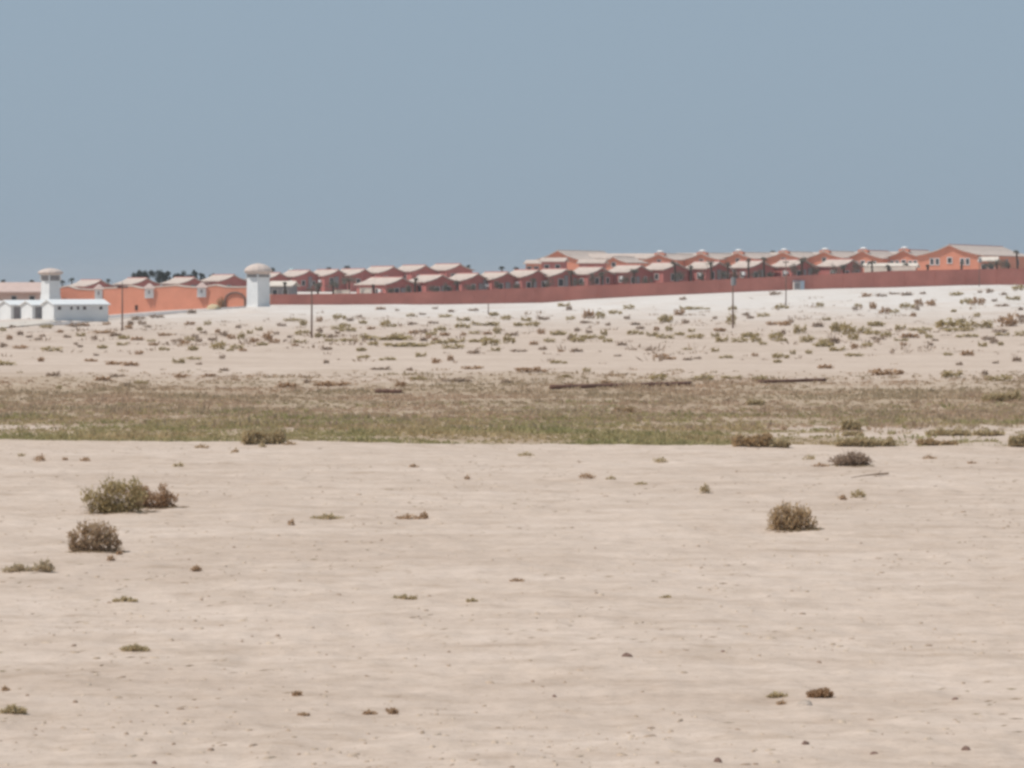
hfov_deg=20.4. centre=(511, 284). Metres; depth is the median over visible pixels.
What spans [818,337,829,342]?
scrub bush
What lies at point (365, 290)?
garden wall
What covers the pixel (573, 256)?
terrace house
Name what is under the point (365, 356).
scrub bush
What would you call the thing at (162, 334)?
scrub bush
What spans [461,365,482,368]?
scrub bush
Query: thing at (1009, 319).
scrub bush
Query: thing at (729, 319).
scrub bush
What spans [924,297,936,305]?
scrub bush
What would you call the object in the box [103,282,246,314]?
salmon wall
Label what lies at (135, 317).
scrub bush
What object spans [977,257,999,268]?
house
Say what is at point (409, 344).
scrub bush
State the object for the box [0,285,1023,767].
ground
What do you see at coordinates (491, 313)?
scrub bush
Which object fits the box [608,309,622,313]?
scrub bush
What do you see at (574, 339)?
scrub bush
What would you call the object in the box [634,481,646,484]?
plant
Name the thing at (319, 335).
scrub bush
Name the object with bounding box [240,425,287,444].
strip bush
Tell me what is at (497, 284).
garden shrub
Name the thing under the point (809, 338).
scrub bush
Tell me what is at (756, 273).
garden shrub
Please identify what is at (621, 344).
scrub bush
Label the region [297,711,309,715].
plant
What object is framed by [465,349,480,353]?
scrub bush
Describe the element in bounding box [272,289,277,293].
window
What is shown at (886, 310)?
scrub bush
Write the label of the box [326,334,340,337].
scrub bush
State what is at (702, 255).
terrace house
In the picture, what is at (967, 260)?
window
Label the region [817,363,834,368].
scrub bush
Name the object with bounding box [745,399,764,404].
strip bush
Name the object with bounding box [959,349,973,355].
scrub bush
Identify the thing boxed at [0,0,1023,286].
sky
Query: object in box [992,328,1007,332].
scrub bush
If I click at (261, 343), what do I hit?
scrub bush
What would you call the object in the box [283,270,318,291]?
gabled house
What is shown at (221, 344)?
scrub bush
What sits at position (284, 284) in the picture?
palm tree
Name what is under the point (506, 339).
scrub bush
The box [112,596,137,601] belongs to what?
plant
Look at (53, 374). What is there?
scrub bush
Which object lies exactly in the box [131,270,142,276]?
tree
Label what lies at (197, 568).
plant
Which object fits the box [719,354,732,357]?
scrub bush
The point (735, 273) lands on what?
garden shrub
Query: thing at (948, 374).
scrub bush
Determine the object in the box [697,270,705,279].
garden shrub
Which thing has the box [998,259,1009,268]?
garden shrub
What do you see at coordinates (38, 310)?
door
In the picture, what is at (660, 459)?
plant
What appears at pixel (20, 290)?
long house
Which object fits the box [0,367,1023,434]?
strip scrub
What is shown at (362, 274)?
gabled house
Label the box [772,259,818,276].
gabled house
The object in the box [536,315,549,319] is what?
scrub bush
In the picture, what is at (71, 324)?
scrub bush
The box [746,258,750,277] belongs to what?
palm tree
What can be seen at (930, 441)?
strip bush
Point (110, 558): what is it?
plant
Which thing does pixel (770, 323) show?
scrub bush
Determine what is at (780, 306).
scrub bush
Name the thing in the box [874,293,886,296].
scrub bush
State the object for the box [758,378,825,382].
pipe
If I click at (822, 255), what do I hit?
terrace house
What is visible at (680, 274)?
garden shrub
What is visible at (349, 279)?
palm tree
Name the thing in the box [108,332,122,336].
scrub bush
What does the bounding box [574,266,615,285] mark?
gabled house
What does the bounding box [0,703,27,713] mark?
plant
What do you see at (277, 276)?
gabled house
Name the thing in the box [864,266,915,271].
garden wall
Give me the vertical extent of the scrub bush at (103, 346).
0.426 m
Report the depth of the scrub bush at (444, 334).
281.90 m
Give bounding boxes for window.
[11,295,16,299]
[29,295,34,299]
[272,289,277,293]
[301,280,305,285]
[526,282,530,287]
[558,279,563,286]
[654,273,658,279]
[935,258,939,264]
[947,257,951,263]
[965,258,969,264]
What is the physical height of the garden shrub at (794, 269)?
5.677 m
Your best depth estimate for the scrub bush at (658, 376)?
155.34 m
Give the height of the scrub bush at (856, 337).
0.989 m
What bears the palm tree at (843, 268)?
on the ground at (716, 691)
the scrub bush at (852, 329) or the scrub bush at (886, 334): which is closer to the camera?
the scrub bush at (886, 334)
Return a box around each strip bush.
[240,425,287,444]
[612,406,634,412]
[730,431,772,446]
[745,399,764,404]
[764,436,791,447]
[834,435,896,446]
[840,418,862,429]
[842,430,863,435]
[915,437,958,445]
[924,427,971,435]
[972,428,1005,435]
[981,389,1022,401]
[1007,432,1023,446]
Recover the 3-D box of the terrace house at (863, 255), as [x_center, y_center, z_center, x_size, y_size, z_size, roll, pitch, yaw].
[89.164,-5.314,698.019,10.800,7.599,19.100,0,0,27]
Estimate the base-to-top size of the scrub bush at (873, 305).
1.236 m
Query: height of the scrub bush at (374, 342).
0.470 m
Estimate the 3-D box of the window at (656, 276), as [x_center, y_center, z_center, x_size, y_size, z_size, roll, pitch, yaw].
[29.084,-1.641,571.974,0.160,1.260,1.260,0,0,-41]
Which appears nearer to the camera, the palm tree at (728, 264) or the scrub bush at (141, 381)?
the scrub bush at (141, 381)
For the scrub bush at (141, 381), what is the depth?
152.46 m
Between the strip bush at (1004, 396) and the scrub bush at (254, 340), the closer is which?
the strip bush at (1004, 396)
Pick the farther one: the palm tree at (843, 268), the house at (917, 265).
the house at (917, 265)
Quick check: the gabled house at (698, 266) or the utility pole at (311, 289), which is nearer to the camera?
the utility pole at (311, 289)
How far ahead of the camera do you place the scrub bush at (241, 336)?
254.31 m
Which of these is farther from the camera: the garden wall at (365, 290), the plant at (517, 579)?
the garden wall at (365, 290)
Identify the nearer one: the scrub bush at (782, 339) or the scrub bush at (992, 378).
the scrub bush at (992, 378)
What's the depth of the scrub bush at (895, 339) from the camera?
251.47 m
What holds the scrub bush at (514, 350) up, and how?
on the ground at (716, 691)
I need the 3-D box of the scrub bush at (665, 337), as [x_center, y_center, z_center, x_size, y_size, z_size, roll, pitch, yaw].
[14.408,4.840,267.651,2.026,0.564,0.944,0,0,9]
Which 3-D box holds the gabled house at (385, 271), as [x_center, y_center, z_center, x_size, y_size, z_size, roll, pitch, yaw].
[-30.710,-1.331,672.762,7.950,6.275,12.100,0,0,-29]
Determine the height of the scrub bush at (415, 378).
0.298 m
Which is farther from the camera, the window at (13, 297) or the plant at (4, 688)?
the window at (13, 297)
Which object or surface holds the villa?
on the ground at (716, 691)
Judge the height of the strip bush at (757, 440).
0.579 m
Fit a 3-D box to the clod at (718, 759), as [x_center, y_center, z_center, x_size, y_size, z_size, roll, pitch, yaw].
[2.137,4.939,29.533,0.099,0.074,0.068,0,0,0]
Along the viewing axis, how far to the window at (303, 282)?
667.23 m
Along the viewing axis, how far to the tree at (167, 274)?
734.77 m
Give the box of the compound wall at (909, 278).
[271,269,1023,304]
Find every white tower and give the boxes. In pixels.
[38,268,62,299]
[244,263,271,306]
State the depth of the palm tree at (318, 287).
552.04 m
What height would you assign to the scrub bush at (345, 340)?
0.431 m
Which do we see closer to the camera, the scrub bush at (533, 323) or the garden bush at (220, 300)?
the scrub bush at (533, 323)
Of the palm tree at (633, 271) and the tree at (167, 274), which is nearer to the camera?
the palm tree at (633, 271)
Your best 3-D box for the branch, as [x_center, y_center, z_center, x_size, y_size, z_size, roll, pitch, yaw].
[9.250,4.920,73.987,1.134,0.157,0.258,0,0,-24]
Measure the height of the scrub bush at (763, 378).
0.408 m
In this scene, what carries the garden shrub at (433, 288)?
on the ground at (716, 691)
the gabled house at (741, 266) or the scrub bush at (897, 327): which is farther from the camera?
the gabled house at (741, 266)
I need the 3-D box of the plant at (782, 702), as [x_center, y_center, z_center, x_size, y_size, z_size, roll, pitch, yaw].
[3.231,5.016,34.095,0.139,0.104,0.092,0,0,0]
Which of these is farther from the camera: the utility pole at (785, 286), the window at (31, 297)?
the window at (31, 297)
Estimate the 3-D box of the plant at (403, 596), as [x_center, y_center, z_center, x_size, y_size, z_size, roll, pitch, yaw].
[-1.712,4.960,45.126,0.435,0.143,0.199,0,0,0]
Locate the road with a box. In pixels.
[38,306,245,325]
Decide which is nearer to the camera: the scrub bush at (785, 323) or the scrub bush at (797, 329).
the scrub bush at (797, 329)
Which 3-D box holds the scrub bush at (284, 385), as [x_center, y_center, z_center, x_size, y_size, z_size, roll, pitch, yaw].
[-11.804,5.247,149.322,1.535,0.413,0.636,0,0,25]
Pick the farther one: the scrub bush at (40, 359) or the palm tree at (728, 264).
the palm tree at (728, 264)
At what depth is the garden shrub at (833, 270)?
572.67 m
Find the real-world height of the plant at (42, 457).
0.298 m
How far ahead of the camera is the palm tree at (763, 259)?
570.50 m
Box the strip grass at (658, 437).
[0,398,1023,445]
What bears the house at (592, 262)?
on the ground at (716, 691)
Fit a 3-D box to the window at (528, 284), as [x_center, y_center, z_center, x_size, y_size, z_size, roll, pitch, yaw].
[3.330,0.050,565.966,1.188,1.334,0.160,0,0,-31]
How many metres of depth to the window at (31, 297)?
554.91 m
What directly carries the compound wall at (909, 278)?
on the ground at (716, 691)
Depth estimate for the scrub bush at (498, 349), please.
214.47 m
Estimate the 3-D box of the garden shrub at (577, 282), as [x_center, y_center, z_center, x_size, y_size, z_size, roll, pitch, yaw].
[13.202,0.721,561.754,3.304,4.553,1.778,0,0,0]
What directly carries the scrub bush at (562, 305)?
on the ground at (716, 691)
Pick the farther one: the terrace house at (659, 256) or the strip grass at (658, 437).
the terrace house at (659, 256)
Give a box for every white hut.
[0,300,24,319]
[19,300,44,318]
[40,299,110,321]
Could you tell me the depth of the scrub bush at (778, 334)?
256.07 m
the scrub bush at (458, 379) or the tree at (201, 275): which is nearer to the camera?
the scrub bush at (458, 379)
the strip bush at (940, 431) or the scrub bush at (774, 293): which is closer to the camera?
the strip bush at (940, 431)
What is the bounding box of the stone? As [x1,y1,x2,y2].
[797,700,811,704]
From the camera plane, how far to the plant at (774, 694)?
34.67 m
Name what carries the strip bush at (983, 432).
on the ground at (716, 691)
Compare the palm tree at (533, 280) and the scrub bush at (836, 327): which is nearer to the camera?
the scrub bush at (836, 327)
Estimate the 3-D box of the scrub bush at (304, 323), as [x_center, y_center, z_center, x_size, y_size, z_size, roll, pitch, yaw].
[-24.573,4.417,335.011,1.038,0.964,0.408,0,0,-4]
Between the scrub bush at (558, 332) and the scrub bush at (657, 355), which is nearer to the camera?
the scrub bush at (657, 355)
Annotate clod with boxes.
[622,653,632,656]
[713,757,722,762]
[961,746,969,750]
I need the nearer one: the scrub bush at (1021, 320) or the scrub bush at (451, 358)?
the scrub bush at (451, 358)
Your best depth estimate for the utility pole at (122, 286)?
294.78 m
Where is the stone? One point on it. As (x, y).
(806, 702)
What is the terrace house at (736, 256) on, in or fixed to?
on the ground at (716, 691)
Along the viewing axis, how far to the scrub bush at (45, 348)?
213.97 m
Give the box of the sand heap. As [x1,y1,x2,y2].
[207,304,219,308]
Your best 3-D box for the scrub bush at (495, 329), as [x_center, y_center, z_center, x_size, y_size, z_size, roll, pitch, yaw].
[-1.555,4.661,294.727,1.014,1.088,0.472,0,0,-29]
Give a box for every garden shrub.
[385,287,394,292]
[404,284,411,291]
[427,285,438,291]
[442,282,453,290]
[462,284,476,289]
[494,279,501,288]
[542,277,554,286]
[570,278,585,285]
[589,272,597,284]
[621,274,630,283]
[641,275,652,282]
[671,271,686,280]
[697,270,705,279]
[717,269,728,278]
[731,269,740,277]
[749,268,763,277]
[789,263,798,274]
[809,263,817,274]
[829,263,840,273]
[850,261,860,272]
[981,259,992,268]
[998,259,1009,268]
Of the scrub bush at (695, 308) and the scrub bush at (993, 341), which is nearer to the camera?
the scrub bush at (993, 341)
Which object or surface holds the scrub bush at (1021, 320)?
on the ground at (716, 691)
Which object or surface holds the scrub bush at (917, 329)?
on the ground at (716, 691)
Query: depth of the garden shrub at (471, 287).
557.20 m
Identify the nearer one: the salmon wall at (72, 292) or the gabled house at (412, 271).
the salmon wall at (72, 292)
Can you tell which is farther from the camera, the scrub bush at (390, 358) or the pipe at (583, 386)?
the scrub bush at (390, 358)
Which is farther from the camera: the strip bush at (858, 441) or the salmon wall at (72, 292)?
the salmon wall at (72, 292)
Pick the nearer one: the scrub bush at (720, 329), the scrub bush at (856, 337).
the scrub bush at (856, 337)
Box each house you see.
[0,282,60,300]
[70,279,116,288]
[112,277,162,286]
[161,277,209,285]
[201,274,246,285]
[245,272,290,280]
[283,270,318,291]
[314,269,346,291]
[341,268,373,291]
[354,277,420,292]
[366,266,405,277]
[398,264,438,279]
[409,274,456,291]
[430,263,474,277]
[449,273,487,290]
[481,271,516,288]
[510,269,547,287]
[523,260,541,270]
[536,250,607,270]
[539,258,569,268]
[541,268,579,286]
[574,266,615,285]
[576,259,608,268]
[606,256,648,269]
[608,264,652,284]
[641,250,694,266]
[645,262,689,282]
[683,250,731,266]
[686,261,732,280]
[722,249,772,265]
[729,260,776,278]
[765,249,815,264]
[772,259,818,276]
[807,248,855,264]
[817,259,863,274]
[848,247,892,271]
[863,263,919,269]
[886,247,929,262]
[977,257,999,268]
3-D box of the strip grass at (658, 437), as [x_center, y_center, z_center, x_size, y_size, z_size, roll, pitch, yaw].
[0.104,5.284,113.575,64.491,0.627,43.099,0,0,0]
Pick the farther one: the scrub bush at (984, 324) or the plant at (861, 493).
the scrub bush at (984, 324)
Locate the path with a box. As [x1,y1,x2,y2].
[0,320,55,327]
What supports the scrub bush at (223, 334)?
on the ground at (716, 691)
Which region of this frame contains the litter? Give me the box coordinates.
[0,441,1023,731]
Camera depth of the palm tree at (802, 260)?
572.13 m
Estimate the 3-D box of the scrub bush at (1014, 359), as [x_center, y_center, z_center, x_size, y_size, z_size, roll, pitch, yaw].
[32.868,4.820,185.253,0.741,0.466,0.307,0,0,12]
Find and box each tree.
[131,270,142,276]
[141,270,154,278]
[150,269,166,282]
[160,271,170,280]
[172,273,183,277]
[181,270,192,276]
[191,270,197,278]
[199,273,204,279]
[283,282,286,293]
[313,282,322,293]
[326,280,339,293]
[339,275,356,289]
[413,277,417,291]
[453,280,459,290]
[529,277,536,287]
[567,270,575,285]
[594,271,607,284]
[628,269,639,283]
[670,260,677,281]
[687,265,693,280]
[705,260,713,279]
[724,261,731,278]
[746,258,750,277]
[760,257,767,276]
[798,257,808,275]
[838,264,848,272]
[867,259,875,271]
[992,259,1000,268]
[1013,250,1019,268]
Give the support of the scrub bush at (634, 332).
on the ground at (716, 691)
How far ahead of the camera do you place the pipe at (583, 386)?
149.36 m
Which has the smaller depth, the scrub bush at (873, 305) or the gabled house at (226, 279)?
the scrub bush at (873, 305)
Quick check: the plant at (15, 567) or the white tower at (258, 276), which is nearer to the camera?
the plant at (15, 567)
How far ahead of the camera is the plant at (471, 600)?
44.51 m
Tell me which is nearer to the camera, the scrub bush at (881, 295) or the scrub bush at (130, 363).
the scrub bush at (130, 363)
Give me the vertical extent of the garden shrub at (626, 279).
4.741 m
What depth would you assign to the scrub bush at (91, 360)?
185.33 m
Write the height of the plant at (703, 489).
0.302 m
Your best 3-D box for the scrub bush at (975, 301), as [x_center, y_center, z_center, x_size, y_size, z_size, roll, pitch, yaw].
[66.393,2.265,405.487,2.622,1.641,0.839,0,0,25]
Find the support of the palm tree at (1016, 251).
on the ground at (716, 691)
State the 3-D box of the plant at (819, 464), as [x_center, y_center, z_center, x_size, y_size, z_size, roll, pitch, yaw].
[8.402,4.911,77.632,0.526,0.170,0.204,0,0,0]
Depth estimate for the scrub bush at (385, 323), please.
320.94 m
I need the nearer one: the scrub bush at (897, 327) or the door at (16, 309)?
the scrub bush at (897, 327)
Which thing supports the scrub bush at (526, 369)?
on the ground at (716, 691)
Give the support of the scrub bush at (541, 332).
on the ground at (716, 691)
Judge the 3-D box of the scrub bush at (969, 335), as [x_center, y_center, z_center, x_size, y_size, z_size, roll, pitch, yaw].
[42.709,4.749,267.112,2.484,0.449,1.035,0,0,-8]
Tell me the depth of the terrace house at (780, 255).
690.82 m
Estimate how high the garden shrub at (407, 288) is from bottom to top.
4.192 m
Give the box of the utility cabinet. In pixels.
[793,281,803,289]
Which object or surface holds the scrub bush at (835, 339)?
on the ground at (716, 691)
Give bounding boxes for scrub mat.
[0,292,1023,363]
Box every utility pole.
[117,282,127,330]
[307,284,315,337]
[728,271,737,327]
[783,261,788,305]
[977,254,981,286]
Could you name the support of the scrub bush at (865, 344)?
on the ground at (716, 691)
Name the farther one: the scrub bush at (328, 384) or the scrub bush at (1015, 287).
the scrub bush at (1015, 287)
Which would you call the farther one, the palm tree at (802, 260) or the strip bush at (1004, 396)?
the palm tree at (802, 260)
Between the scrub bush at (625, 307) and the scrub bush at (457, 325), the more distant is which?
the scrub bush at (625, 307)
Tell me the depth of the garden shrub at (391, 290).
553.87 m
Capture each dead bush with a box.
[66,519,122,551]
[766,499,817,530]
[806,687,833,697]
[827,450,874,465]
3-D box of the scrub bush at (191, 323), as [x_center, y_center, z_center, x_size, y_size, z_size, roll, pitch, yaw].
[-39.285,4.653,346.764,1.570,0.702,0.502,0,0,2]
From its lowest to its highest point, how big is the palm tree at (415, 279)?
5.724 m
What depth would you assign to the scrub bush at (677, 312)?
380.74 m
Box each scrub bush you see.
[0,342,7,347]
[0,360,16,365]
[13,345,27,348]
[37,357,44,361]
[39,324,52,327]
[40,346,62,351]
[45,371,61,375]
[68,322,80,326]
[75,331,85,336]
[84,358,97,361]
[87,330,116,333]
[93,376,111,380]
[96,344,108,348]
[104,361,122,364]
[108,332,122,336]
[109,373,127,376]
[116,342,127,345]
[118,335,129,338]
[121,361,139,365]
[130,314,147,319]
[130,336,144,340]
[134,379,147,383]
[148,314,164,317]
[148,342,158,345]
[156,332,174,335]
[158,346,169,350]
[172,357,184,363]
[173,373,190,377]
[184,321,195,324]
[184,336,194,340]
[187,309,195,313]
[187,356,201,359]
[188,346,198,350]
[201,373,216,376]
[209,340,226,349]
[217,329,228,336]
[226,333,235,338]
[229,344,243,348]
[237,331,244,339]
[247,337,261,341]
[255,342,267,345]
[261,330,272,340]
[268,338,279,342]
[274,381,298,387]
[292,338,306,342]
[299,318,306,325]
[311,380,357,385]
[314,332,325,337]
[321,345,332,349]
[324,338,337,341]
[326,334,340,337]
[330,325,344,329]
[332,313,345,319]
[338,326,356,331]
[339,338,359,341]
[356,347,366,350]
[357,354,370,357]
[358,333,413,340]
[367,341,378,345]
[369,366,391,369]
[378,356,395,359]
[379,319,390,326]
[382,342,431,346]
[394,380,406,386]
[410,376,426,379]
[415,352,426,356]
[425,330,436,335]
[430,339,449,343]
[431,357,441,363]
[432,376,474,381]
[434,325,445,331]
[439,314,451,317]
[439,332,449,335]
[442,343,464,348]
[446,354,453,360]
[447,337,465,342]
[454,322,471,328]
[456,316,470,320]
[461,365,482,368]
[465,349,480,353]
[469,320,499,325]
[478,335,501,345]
[489,311,499,315]
[490,346,500,350]
[493,325,501,333]
[500,314,511,319]
[502,334,515,343]
[504,331,518,335]
[509,349,525,351]
[512,322,523,326]
[513,366,547,372]
[520,316,531,320]
[523,320,540,326]
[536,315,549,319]
[537,328,545,333]
[543,337,555,341]
[549,360,566,363]
[550,330,567,334]
[557,302,570,306]
[569,336,585,341]
[569,348,583,351]
[579,333,605,338]
[581,308,594,318]
[595,311,605,318]
[600,329,607,335]
[602,337,612,341]
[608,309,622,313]
[615,342,627,345]
[623,304,634,308]
[627,329,644,334]
[646,331,658,336]
[648,372,667,379]
[652,353,669,357]
[655,333,674,338]
[657,313,672,322]
[664,356,675,359]
[673,309,684,315]
[674,332,685,335]
[685,306,710,309]
[685,333,705,338]
[694,373,713,379]
[711,331,719,336]
[713,328,726,331]
[715,334,728,341]
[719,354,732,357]
[720,375,742,378]
[725,311,736,324]
[731,337,748,341]
[740,332,759,336]
[749,335,762,341]
[751,375,766,380]
[757,312,770,316]
[766,321,776,324]
[768,330,783,340]
[769,290,780,294]
[772,352,789,357]
[774,304,788,308]
[775,337,787,341]
[777,320,791,325]
[793,322,806,333]
[799,334,814,342]
[812,321,824,326]
[812,341,834,346]
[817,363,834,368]
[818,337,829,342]
[828,335,839,343]
[829,321,842,331]
[829,345,845,350]
[839,321,857,334]
[843,352,862,356]
[847,331,858,340]
[850,343,859,348]
[857,325,871,332]
[860,292,873,296]
[860,341,872,346]
[863,330,881,334]
[867,320,885,326]
[867,368,898,374]
[869,301,876,308]
[869,336,886,339]
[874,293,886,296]
[878,306,890,313]
[880,330,891,336]
[893,337,908,340]
[894,324,905,329]
[894,369,904,373]
[898,333,919,337]
[899,302,914,307]
[901,291,914,295]
[907,326,932,330]
[914,298,923,305]
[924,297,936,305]
[934,317,970,328]
[940,326,974,331]
[941,368,962,377]
[949,291,963,295]
[954,333,978,337]
[959,297,972,303]
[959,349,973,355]
[968,296,985,304]
[969,318,993,328]
[977,340,987,346]
[981,335,995,340]
[985,374,1012,380]
[989,338,998,343]
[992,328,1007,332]
[993,313,1019,326]
[994,332,1009,335]
[1005,294,1020,299]
[1011,284,1023,290]
[1011,355,1021,361]
[1014,330,1023,335]
[1018,316,1023,323]
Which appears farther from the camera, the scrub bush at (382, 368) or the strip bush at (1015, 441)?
the scrub bush at (382, 368)
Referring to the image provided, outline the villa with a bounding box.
[915,244,1023,269]
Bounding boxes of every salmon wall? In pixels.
[60,284,103,298]
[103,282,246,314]
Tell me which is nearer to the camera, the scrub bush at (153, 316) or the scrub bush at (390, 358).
the scrub bush at (390, 358)
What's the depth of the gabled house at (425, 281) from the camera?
563.19 m
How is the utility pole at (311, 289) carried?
on the ground at (716, 691)
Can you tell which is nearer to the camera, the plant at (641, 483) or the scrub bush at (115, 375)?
the plant at (641, 483)
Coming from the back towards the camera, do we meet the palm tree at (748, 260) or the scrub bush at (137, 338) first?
the palm tree at (748, 260)
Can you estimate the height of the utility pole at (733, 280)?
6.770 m
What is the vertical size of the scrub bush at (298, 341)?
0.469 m
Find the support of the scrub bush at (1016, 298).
on the ground at (716, 691)
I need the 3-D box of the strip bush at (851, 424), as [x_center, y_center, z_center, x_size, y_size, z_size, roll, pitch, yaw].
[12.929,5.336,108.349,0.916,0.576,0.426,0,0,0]
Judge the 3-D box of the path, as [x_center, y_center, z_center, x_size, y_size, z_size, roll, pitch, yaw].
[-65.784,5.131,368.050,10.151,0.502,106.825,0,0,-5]
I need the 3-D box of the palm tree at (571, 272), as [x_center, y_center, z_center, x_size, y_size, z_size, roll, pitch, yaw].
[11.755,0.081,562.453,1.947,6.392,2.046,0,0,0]
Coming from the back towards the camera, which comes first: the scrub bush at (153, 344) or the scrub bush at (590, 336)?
the scrub bush at (590, 336)
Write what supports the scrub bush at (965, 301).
on the ground at (716, 691)
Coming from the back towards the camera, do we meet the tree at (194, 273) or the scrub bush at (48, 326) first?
the tree at (194, 273)
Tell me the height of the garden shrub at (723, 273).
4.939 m
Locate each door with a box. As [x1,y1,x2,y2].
[14,307,19,318]
[35,307,41,318]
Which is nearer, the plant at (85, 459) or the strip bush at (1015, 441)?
the plant at (85, 459)
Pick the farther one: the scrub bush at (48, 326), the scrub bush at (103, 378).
the scrub bush at (48, 326)
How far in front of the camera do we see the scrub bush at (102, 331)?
283.56 m
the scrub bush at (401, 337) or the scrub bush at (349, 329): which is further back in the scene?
the scrub bush at (349, 329)
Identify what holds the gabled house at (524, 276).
on the ground at (716, 691)
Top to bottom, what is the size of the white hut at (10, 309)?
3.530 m
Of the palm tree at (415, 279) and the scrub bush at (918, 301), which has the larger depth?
the palm tree at (415, 279)
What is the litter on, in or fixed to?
on the ground at (716, 691)
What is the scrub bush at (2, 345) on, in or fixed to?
on the ground at (716, 691)
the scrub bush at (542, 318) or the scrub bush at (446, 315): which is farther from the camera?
the scrub bush at (446, 315)
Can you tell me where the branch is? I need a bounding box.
[851,470,888,477]
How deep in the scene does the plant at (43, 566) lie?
49.64 m
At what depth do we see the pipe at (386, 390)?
144.79 m
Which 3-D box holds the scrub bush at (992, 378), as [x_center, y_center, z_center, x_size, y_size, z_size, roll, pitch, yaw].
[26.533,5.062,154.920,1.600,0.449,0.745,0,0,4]
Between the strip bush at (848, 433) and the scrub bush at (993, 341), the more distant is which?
the scrub bush at (993, 341)
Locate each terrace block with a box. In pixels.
[588,253,653,259]
[767,252,818,254]
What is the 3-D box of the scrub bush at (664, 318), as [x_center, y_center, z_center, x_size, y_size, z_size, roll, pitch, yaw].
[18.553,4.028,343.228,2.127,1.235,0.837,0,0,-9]
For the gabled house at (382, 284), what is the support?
on the ground at (716, 691)
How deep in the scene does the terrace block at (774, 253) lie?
709.47 m
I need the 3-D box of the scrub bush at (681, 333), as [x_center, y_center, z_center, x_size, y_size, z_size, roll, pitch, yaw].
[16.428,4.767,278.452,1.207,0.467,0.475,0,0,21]
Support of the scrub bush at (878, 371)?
on the ground at (716, 691)
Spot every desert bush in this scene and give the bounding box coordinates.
[80,466,148,513]
[125,483,178,507]
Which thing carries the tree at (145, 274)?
on the ground at (716, 691)
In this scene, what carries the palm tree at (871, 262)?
on the ground at (716, 691)
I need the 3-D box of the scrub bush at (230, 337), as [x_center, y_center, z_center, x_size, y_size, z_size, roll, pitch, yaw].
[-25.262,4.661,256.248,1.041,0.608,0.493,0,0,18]
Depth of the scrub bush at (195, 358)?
189.87 m
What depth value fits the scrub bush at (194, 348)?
215.40 m
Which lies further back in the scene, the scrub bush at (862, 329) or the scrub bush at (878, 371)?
the scrub bush at (862, 329)
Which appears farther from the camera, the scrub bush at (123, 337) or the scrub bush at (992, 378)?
the scrub bush at (123, 337)
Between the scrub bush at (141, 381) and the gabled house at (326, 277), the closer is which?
the scrub bush at (141, 381)
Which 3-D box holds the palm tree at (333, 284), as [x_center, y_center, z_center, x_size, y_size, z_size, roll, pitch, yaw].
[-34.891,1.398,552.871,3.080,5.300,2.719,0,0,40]
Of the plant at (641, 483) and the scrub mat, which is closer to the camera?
the plant at (641, 483)
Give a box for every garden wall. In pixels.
[334,290,349,293]
[360,288,371,292]
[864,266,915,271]
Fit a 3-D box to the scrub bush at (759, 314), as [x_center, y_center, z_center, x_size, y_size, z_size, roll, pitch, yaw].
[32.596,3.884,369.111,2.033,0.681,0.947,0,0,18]
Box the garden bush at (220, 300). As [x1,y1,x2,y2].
[215,297,224,307]
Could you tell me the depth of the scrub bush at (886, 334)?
267.69 m
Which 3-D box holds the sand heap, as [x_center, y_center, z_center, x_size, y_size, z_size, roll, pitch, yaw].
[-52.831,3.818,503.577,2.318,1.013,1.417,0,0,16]
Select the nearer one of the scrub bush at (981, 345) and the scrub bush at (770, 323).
the scrub bush at (981, 345)
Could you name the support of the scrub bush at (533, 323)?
on the ground at (716, 691)
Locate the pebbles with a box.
[0,441,1023,767]
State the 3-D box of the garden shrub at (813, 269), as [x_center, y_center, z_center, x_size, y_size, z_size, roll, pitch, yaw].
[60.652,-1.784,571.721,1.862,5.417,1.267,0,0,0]
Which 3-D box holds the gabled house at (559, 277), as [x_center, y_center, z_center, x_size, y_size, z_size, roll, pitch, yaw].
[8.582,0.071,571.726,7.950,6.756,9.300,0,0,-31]
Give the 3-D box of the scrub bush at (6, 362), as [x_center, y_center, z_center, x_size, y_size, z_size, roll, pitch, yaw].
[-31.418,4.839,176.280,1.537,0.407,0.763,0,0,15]
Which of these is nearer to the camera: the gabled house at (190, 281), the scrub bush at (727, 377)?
the scrub bush at (727, 377)
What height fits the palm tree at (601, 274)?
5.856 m
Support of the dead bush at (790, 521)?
on the ground at (716, 691)
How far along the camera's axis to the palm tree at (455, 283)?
557.61 m
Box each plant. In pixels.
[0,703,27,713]
[1,563,35,572]
[1,685,11,690]
[31,556,55,572]
[33,453,45,461]
[79,457,90,460]
[106,555,115,560]
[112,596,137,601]
[119,643,150,651]
[190,564,202,571]
[194,443,208,447]
[282,441,295,444]
[287,518,294,524]
[291,690,302,695]
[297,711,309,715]
[311,512,343,519]
[362,708,378,714]
[385,707,399,713]
[391,594,417,599]
[395,512,419,518]
[419,510,428,518]
[466,597,477,601]
[509,578,524,581]
[517,451,534,455]
[579,472,596,478]
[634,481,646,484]
[653,456,668,462]
[659,594,671,597]
[699,483,709,493]
[766,691,787,697]
[776,699,786,704]
[802,455,814,459]
[813,462,829,466]
[838,494,847,499]
[849,488,866,497]
[923,454,937,458]
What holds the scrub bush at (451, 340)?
on the ground at (716, 691)
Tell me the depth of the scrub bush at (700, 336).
269.12 m
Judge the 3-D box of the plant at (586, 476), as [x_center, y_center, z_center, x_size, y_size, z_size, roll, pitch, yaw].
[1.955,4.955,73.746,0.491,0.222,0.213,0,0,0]
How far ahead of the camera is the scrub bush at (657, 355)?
195.39 m
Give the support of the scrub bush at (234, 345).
on the ground at (716, 691)
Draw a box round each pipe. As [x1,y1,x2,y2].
[375,388,401,392]
[550,381,691,388]
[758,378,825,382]
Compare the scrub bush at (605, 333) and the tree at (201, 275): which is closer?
the scrub bush at (605, 333)

